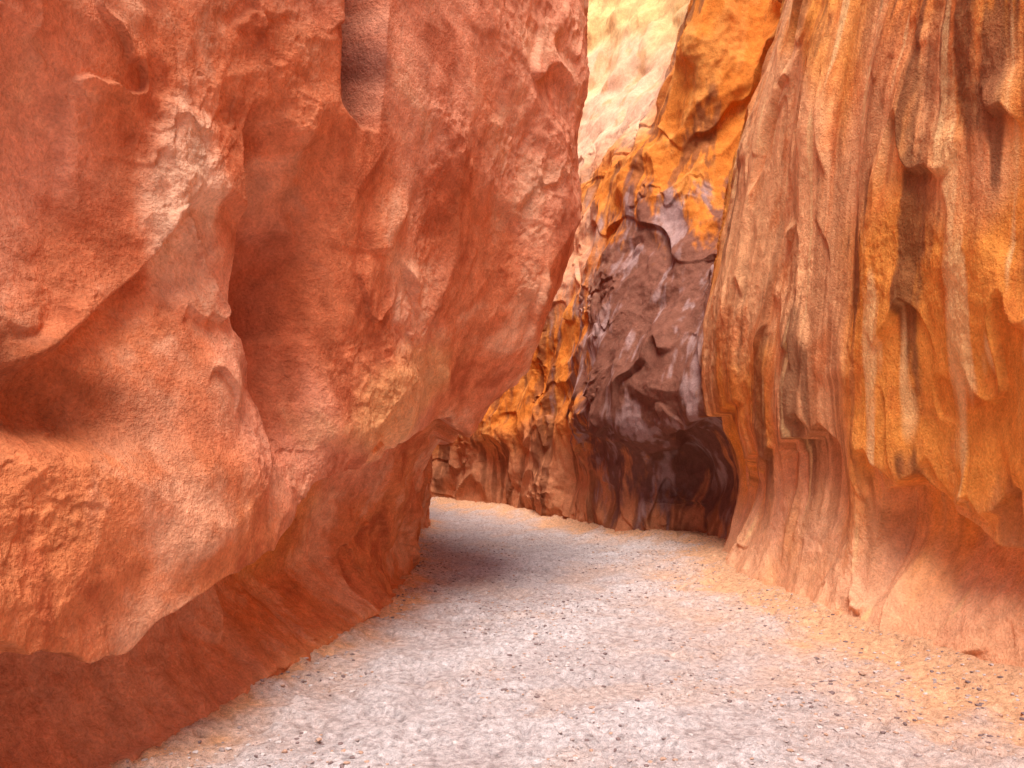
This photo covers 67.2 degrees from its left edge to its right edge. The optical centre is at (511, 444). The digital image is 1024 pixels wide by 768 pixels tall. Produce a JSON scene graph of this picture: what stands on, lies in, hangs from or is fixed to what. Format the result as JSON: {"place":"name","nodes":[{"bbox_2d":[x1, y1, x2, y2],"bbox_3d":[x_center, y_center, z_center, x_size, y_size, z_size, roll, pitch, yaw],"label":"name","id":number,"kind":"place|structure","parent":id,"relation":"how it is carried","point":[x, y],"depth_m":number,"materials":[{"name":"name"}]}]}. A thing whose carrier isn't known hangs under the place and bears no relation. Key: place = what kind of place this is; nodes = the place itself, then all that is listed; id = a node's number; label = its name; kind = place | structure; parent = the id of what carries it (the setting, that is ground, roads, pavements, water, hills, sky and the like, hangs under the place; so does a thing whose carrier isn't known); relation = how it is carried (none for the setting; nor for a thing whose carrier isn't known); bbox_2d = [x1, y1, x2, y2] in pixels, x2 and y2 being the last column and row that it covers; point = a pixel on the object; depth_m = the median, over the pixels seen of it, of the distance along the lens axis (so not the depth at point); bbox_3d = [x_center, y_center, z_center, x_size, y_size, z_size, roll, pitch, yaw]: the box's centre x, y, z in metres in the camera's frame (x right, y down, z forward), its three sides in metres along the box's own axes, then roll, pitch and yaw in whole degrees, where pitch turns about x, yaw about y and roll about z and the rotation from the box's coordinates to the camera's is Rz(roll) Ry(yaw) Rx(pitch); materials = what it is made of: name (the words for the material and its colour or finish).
{"place":"outdoors","nodes":[
{"label":"outdoors","id":0,"kind":"place"},
{"bbox_2d":[109,497,1023,767],"bbox_3d":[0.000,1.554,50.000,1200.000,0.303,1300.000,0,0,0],"label":"ground","id":1,"kind":"structure","parent":0,"point":[385,719],"depth_m":5.29,"materials":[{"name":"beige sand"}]},
{"bbox_2d":[0,0,589,767],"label":"canyon wall","id":2,"kind":"structure","parent":1,"relation":"on","point":[280,282],"depth_m":4.47,"materials":[{"name":"stone"}]},
{"bbox_2d":[430,0,1023,666],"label":"canyon wall","id":3,"kind":"structure","parent":1,"relation":"on","point":[782,340],"depth_m":7.78,"materials":[{"name":"stone"}]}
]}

